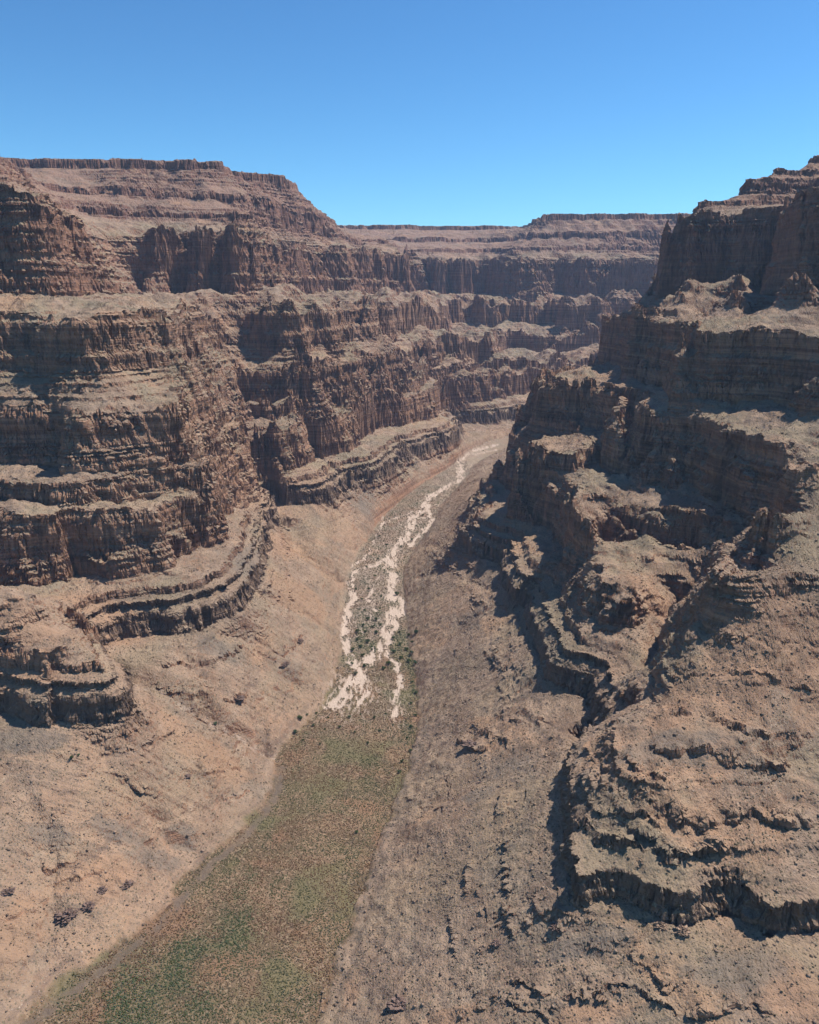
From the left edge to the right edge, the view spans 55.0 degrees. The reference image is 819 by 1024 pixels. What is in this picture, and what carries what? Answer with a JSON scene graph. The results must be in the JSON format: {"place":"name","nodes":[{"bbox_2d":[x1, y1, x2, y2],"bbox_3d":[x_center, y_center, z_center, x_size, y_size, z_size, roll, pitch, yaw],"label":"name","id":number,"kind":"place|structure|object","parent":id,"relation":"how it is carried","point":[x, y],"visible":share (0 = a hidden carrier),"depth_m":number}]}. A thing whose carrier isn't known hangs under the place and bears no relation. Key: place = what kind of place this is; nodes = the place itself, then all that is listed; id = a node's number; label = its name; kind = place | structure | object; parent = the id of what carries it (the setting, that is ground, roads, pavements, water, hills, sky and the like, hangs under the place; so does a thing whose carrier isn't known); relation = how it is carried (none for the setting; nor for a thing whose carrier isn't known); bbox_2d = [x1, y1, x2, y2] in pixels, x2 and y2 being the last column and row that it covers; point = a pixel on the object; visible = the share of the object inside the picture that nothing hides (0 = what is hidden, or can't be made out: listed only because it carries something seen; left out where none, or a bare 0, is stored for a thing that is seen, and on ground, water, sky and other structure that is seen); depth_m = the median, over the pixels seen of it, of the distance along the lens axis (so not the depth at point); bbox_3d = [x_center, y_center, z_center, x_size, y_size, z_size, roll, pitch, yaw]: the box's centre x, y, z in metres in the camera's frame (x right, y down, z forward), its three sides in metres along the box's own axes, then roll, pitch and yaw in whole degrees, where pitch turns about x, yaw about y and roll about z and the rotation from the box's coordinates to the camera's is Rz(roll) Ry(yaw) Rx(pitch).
{"place":"outdoors","nodes":[
{"label":"outdoors","id":0,"kind":"place"},
{"bbox_2d":[0,157,464,728],"bbox_3d":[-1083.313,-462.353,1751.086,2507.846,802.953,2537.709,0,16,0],"label":"canyon wall","id":1,"kind":"structure","parent":0,"point":[198,457],"depth_m":1241.82},
{"bbox_2d":[0,430,500,1023],"bbox_3d":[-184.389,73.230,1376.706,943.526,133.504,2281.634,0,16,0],"label":"debris slope","id":2,"kind":"structure","parent":0,"point":[150,792],"depth_m":772.40},
{"bbox_2d":[1,887,15,895],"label":"rock outcrop","id":3,"kind":"object","parent":2,"relation":"on","point":[6,891],"visible":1,"depth_m":630.24},
{"bbox_2d":[55,907,80,925],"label":"rock outcrop","id":4,"kind":"object","parent":2,"relation":"on","point":[66,915],"visible":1,"depth_m":630.57},
{"bbox_2d":[81,900,95,911],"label":"rock outcrop","id":5,"kind":"object","parent":2,"relation":"on","point":[89,906],"visible":1,"depth_m":639.58},
{"bbox_2d":[96,886,107,893],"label":"rock outcrop","id":6,"kind":"object","parent":2,"relation":"on","point":[101,889],"visible":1,"depth_m":655.01},
{"bbox_2d":[120,879,133,889],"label":"rock outcrop","id":7,"kind":"object","parent":2,"relation":"on","point":[127,884],"visible":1,"depth_m":666.08},
{"bbox_2d":[234,695,245,700],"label":"rock outcrop","id":8,"kind":"object","parent":2,"relation":"on","point":[240,697],"visible":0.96,"depth_m":919.25},
{"bbox_2d":[279,661,289,666],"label":"rock outcrop","id":9,"kind":"object","parent":2,"relation":"on","point":[286,663],"visible":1,"depth_m":1015.11},
{"bbox_2d":[0,352,818,1023],"bbox_3d":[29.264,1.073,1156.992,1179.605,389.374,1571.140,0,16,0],"label":"fallen stones","id":10,"kind":"object","parent":2,"relation":"on","point":[444,788],"visible":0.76,"depth_m":679.30},
{"bbox_2d":[0,216,818,1023],"bbox_3d":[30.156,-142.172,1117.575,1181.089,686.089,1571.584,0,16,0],"label":"slope scrub","id":11,"kind":"object","parent":2,"relation":"on","point":[474,758],"visible":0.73,"depth_m":694.96},
{"bbox_2d":[23,436,508,1023],"bbox_3d":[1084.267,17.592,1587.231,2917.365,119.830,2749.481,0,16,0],"label":"canyon floor","id":12,"kind":"structure","parent":0,"point":[251,830],"depth_m":712.64},
{"bbox_2d":[27,461,467,1023],"bbox_3d":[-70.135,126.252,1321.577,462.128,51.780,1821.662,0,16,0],"label":"floor scrub","id":13,"kind":"object","parent":12,"relation":"on","point":[120,1011],"visible":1,"depth_m":671.98},
{"bbox_2d":[324,444,498,721],"bbox_3d":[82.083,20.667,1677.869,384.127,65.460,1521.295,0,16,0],"label":"dry wash","id":14,"kind":"object","parent":12,"relation":"on","point":[360,676],"visible":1,"depth_m":1230.45},
{"bbox_2d":[0,0,818,226],"label":"sky","id":15,"kind":"structure","parent":0,"point":[510,113]},
{"bbox_2d":[313,205,689,438],"bbox_3d":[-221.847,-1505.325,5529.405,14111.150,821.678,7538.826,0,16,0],"label":"canyon wall","id":16,"kind":"structure","parent":0,"point":[512,311],"depth_m":3402.03},
{"bbox_2d":[317,448,818,1023],"bbox_3d":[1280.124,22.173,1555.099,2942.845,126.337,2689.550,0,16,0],"label":"debris slope","id":17,"kind":"structure","parent":0,"point":[539,914],"depth_m":611.12},
{"bbox_2d":[386,994,407,1011],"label":"rock outcrop","id":18,"kind":"object","parent":17,"relation":"on","point":[397,1002],"visible":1,"depth_m":543.33},
{"bbox_2d":[461,739,476,746],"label":"rock outcrop","id":19,"kind":"object","parent":17,"relation":"on","point":[469,743],"visible":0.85,"depth_m":819.34},
{"bbox_2d":[492,939,500,946],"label":"boulder","id":20,"kind":"object","parent":17,"relation":"on","point":[496,942],"visible":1,"depth_m":550.49},
{"bbox_2d":[549,922,560,931],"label":"boulder","id":21,"kind":"object","parent":17,"relation":"on","point":[553,927],"visible":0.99,"depth_m":534.38},
{"bbox_2d":[622,899,630,905],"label":"fallen block","id":22,"kind":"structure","parent":17,"relation":"on","point":[625,902],"depth_m":537.30},
{"bbox_2d":[654,920,667,930],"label":"fallen block","id":23,"kind":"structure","parent":17,"relation":"on","point":[661,925],"depth_m":518.04},
{"bbox_2d":[673,924,690,938],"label":"fallen block","id":24,"kind":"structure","parent":17,"relation":"on","point":[683,931],"depth_m":513.23},
{"bbox_2d":[453,155,818,942],"bbox_3d":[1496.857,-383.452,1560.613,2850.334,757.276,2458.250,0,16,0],"label":"canyon wall","id":25,"kind":"structure","parent":0,"point":[757,239],"depth_m":908.72}
]}

